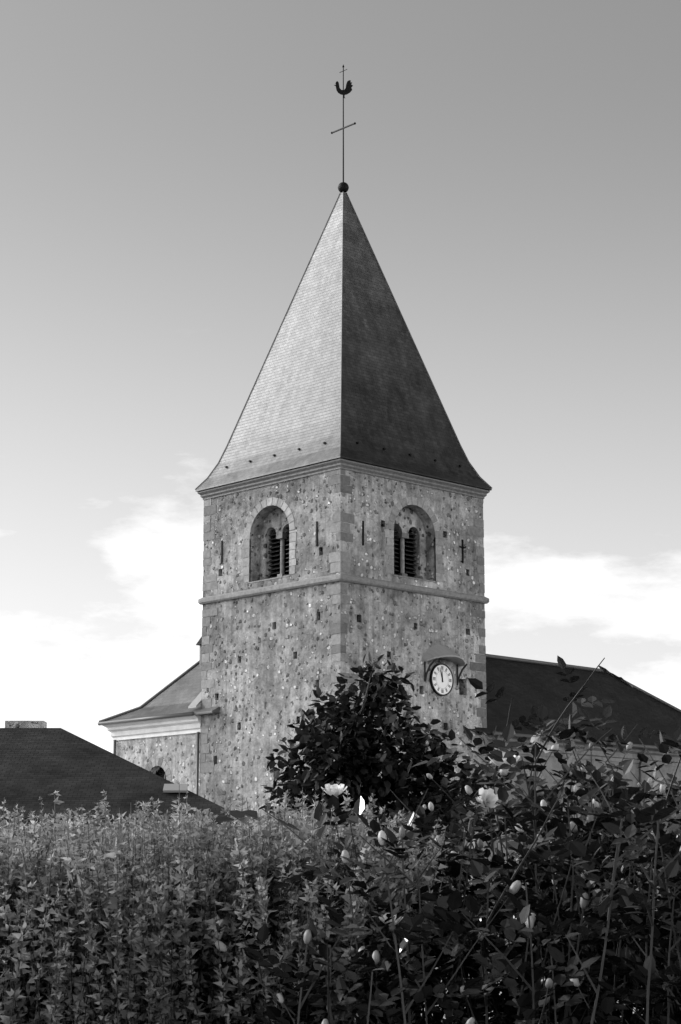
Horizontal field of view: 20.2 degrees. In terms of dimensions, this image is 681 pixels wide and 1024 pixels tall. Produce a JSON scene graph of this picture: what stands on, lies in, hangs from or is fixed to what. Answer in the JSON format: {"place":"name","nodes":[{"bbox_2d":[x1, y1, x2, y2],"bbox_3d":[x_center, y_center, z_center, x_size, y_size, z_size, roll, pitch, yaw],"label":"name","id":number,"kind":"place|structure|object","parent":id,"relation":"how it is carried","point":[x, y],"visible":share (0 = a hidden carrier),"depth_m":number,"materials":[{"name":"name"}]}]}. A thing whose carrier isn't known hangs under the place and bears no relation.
{"place":"outdoors","nodes":[
{"label":"outdoors","id":0,"kind":"place"},
{"bbox_2d":[0,728,252,829],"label":"house roof","id":1,"kind":"structure","parent":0,"point":[75,771],"depth_m":41.13,"materials":[{"name":"grey tile"}]},
{"bbox_2d":[5,721,46,727],"bbox_3d":[-7.350,5.342,44.629,0.900,0.900,0.500,0,-11,0],"label":"house chimney","id":2,"kind":"object","parent":1,"relation":"on","point":[25,724],"visible":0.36,"depth_m":44.46,"materials":[{"name":"grey stone"}]},
{"bbox_2d":[163,784,187,792],"bbox_3d":[-3.500,5.853,40.546,0.500,0.201,0.336,0,-11,0],"label":"chimney","id":3,"kind":"object","parent":1,"relation":"in","point":[170,788],"visible":0.86,"depth_m":40.46,"materials":[{"name":"grey stone"}]},
{"bbox_2d":[0,781,495,1023],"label":"herb bed","id":4,"kind":"object","parent":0,"point":[153,942],"depth_m":5.05,"materials":[{"name":"plant"}]},
{"bbox_2d":[0,0,680,752],"label":"sky","id":5,"kind":"structure","parent":0,"point":[171,171],"materials":[{"name":"grey"}]},
{"bbox_2d":[258,652,495,877],"bbox_3d":[0.310,2.657,13.743,1.662,3.273,1.925,11,-16,-43],"label":"tree","id":6,"kind":"object","parent":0,"point":[310,733],"depth_m":13.68,"materials":[{"name":"plant"}]},
{"bbox_2d":[194,655,680,1023],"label":"rose bush","id":7,"kind":"object","parent":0,"point":[500,969],"depth_m":4.93,"materials":[{"name":"plant"}]},
{"bbox_2d":[215,731,677,1023],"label":"flowers","id":8,"kind":"object","parent":7,"relation":"on","point":[515,886],"visible":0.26,"depth_m":4.88,"materials":[{"name":"white plant"}]},
{"bbox_2d":[421,944,643,1018],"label":"ground","id":9,"kind":"structure","parent":0,"point":[499,994],"depth_m":27.75,"materials":[{"name":"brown soil"}]},
{"label":"ground","id":10,"kind":"structure","parent":0,"visible":0},
{"bbox_2d":[4,824,222,834],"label":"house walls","id":11,"kind":"structure","parent":10,"relation":"on","point":[214,825],"depth_m":39.50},
{"bbox_2d":[116,733,200,795],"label":"chapel walls","id":12,"kind":"structure","parent":10,"relation":"on","point":[177,753],"depth_m":69.45,"materials":[{"name":"grey stone"}]},
{"bbox_2d":[102,715,200,740],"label":"cornice","id":13,"kind":"structure","parent":12,"relation":"attached to","point":[159,727],"depth_m":70.06,"materials":[{"name":"white stone"}]},
{"bbox_2d":[98,712,193,725],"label":"gutter","id":14,"kind":"object","parent":13,"relation":"attached to","point":[146,718],"visible":1,"depth_m":69.99,"materials":[{"name":"grey metal"}]},
{"bbox_2d":[113,732,198,794],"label":"chapel downpipes","id":15,"kind":"object","parent":12,"relation":"attached to","point":[197,758],"visible":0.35,"depth_m":68.15,"materials":[{"name":"grey metal"}]},
{"bbox_2d":[145,758,171,781],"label":"window arch surround","id":16,"kind":"object","parent":12,"relation":"attached to","point":[162,763],"visible":0.41,"depth_m":69.77,"materials":[{"name":"grey stone"}]},
{"bbox_2d":[157,767,165,778],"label":"arched window","id":17,"kind":"structure","parent":16,"relation":"in","point":[159,772],"depth_m":70.26,"materials":[{"name":"black glass"}]},
{"bbox_2d":[107,664,219,720],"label":"roof","id":18,"kind":"structure","parent":12,"relation":"on","point":[181,694],"depth_m":71.18,"materials":[{"name":"grey tile"}]},
{"bbox_2d":[99,661,198,721],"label":"chapel hip caps","id":19,"kind":"object","parent":18,"relation":"on","point":[158,693],"visible":0.36,"depth_m":72.23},
{"bbox_2d":[188,691,201,707],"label":"roof flashing","id":20,"kind":"object","parent":18,"relation":"on","point":[195,702],"visible":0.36,"depth_m":68.62,"materials":[{"name":"grey metal"}]},
{"bbox_2d":[199,645,201,665],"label":"chapel dormer","id":21,"kind":"object","parent":18,"relation":"on","point":[200,656],"depth_m":72.31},
{"bbox_2d":[196,637,201,645],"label":"chapel dormer roof","id":22,"kind":"structure","parent":21,"relation":"on","point":[199,642],"depth_m":72.27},
{"bbox_2d":[200,470,487,931],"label":"tower walls","id":23,"kind":"structure","parent":10,"relation":"on","point":[274,665],"depth_m":66.49,"materials":[{"name":"grey stone"}]},
{"bbox_2d":[241,497,443,582],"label":"arched window surrounds","id":24,"kind":"object","parent":23,"relation":"on","point":[246,553],"visible":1,"depth_m":67.24,"materials":[{"name":"stone"}]},
{"bbox_2d":[269,530,415,577],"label":"belfry louvres","id":25,"kind":"object","parent":23,"relation":"on","point":[405,553],"visible":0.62,"depth_m":67.64,"materials":[{"name":"grey wood"}]},
{"bbox_2d":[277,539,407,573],"bbox_3d":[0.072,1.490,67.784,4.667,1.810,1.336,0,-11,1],"label":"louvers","id":26,"kind":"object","parent":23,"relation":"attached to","point":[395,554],"visible":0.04,"depth_m":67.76,"materials":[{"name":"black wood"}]},
{"bbox_2d":[249,532,436,582],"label":"window columns","id":27,"kind":"structure","parent":23,"relation":"on","point":[282,537],"depth_m":67.25,"materials":[{"name":"stone"}]},
{"bbox_2d":[197,458,489,499],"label":"tower cornice","id":28,"kind":"structure","parent":23,"relation":"attached to","point":[327,466],"depth_m":67.20,"materials":[{"name":"grey stone"}]},
{"bbox_2d":[198,573,488,604],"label":"string course","id":29,"kind":"object","parent":23,"relation":"attached to","point":[344,578],"visible":0.62,"depth_m":66.42,"materials":[{"name":"grey stone"}]},
{"bbox_2d":[221,521,465,563],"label":"tower iron anchors","id":30,"kind":"object","parent":23,"relation":"attached to","point":[462,547],"visible":1,"depth_m":68.46,"materials":[{"name":"black metal"}]},
{"bbox_2d":[195,191,491,489],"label":"roof hip ridges","id":31,"kind":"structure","parent":23,"relation":"on","point":[341,338],"depth_m":70.73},
{"bbox_2d":[334,80,352,97],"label":"weathercock","id":32,"kind":"object","parent":31,"relation":"attached to","point":[348,89],"visible":1,"depth_m":73.06,"materials":[{"name":"metal"}]},
{"bbox_2d":[196,192,491,491],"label":"spire roof","id":33,"kind":"structure","parent":23,"relation":"on","point":[391,403],"depth_m":69.14,"materials":[{"name":"grey tile"}]},
{"bbox_2d":[225,442,460,467],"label":"spire slate hooks","id":34,"kind":"object","parent":33,"relation":"attached to","point":[356,443],"visible":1,"depth_m":67.68,"materials":[{"name":"black metal"}]},
{"bbox_2d":[331,65,355,192],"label":"cross finial","id":35,"kind":"object","parent":33,"relation":"on","point":[343,186],"visible":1,"depth_m":72.49,"materials":[{"name":"black metal"}]},
{"bbox_2d":[200,469,489,934],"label":"corner quoins","id":36,"kind":"object","parent":23,"relation":"attached to","point":[340,619],"visible":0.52,"depth_m":67.89,"materials":[{"name":"grey stone"}]},
{"bbox_2d":[432,665,451,693],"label":"clock face","id":37,"kind":"object","parent":23,"relation":"attached to","point":[440,683],"visible":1,"depth_m":66.77,"materials":[{"name":"white"}]},
{"bbox_2d":[430,663,453,695],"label":"clock marks","id":38,"kind":"object","parent":23,"relation":"attached to","point":[431,681],"visible":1,"depth_m":66.68,"materials":[{"name":"black metal"}]},
{"bbox_2d":[422,644,464,665],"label":"clock canopy","id":39,"kind":"object","parent":23,"relation":"attached to","point":[439,651],"visible":1,"depth_m":66.59,"materials":[{"name":"grey metal"}]},
{"bbox_2d":[424,660,467,684],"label":"canopy brackets","id":40,"kind":"object","parent":23,"relation":"attached to","point":[427,671],"visible":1,"depth_m":66.34,"materials":[{"name":"black metal"}]},
{"bbox_2d":[487,753,680,943],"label":"nave walls","id":41,"kind":"structure","parent":10,"relation":"on","point":[552,763],"depth_m":71.45,"materials":[{"name":"grey stone"}]},
{"bbox_2d":[475,658,680,747],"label":"nave roof","id":42,"kind":"structure","parent":41,"relation":"on","point":[527,686],"depth_m":75.26,"materials":[{"name":"black tile"}]},
{"bbox_2d":[485,654,680,712],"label":"nave ridge caps","id":43,"kind":"object","parent":42,"relation":"on","point":[567,666],"visible":0.26,"depth_m":78.50,"materials":[{"name":"grey metal"}]},
{"bbox_2d":[487,735,680,766],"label":"eaves cornice","id":44,"kind":"structure","parent":41,"relation":"attached to","point":[617,756],"depth_m":72.69,"materials":[{"name":"grey stone"}]},
{"bbox_2d":[491,731,680,934],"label":"gutter and downpipes","id":45,"kind":"object","parent":41,"relation":"attached to","point":[517,735],"visible":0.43,"depth_m":71.65,"materials":[{"name":"grey metal"}]},
{"bbox_2d":[515,769,680,823],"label":"window arch surrounds","id":46,"kind":"object","parent":41,"relation":"attached to","point":[528,772],"visible":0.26,"depth_m":70.08,"materials":[{"name":"grey stone"}]},
{"bbox_2d":[520,777,675,841],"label":"arched windows","id":47,"kind":"structure","parent":41,"relation":"in","point":[524,785],"depth_m":70.11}
]}

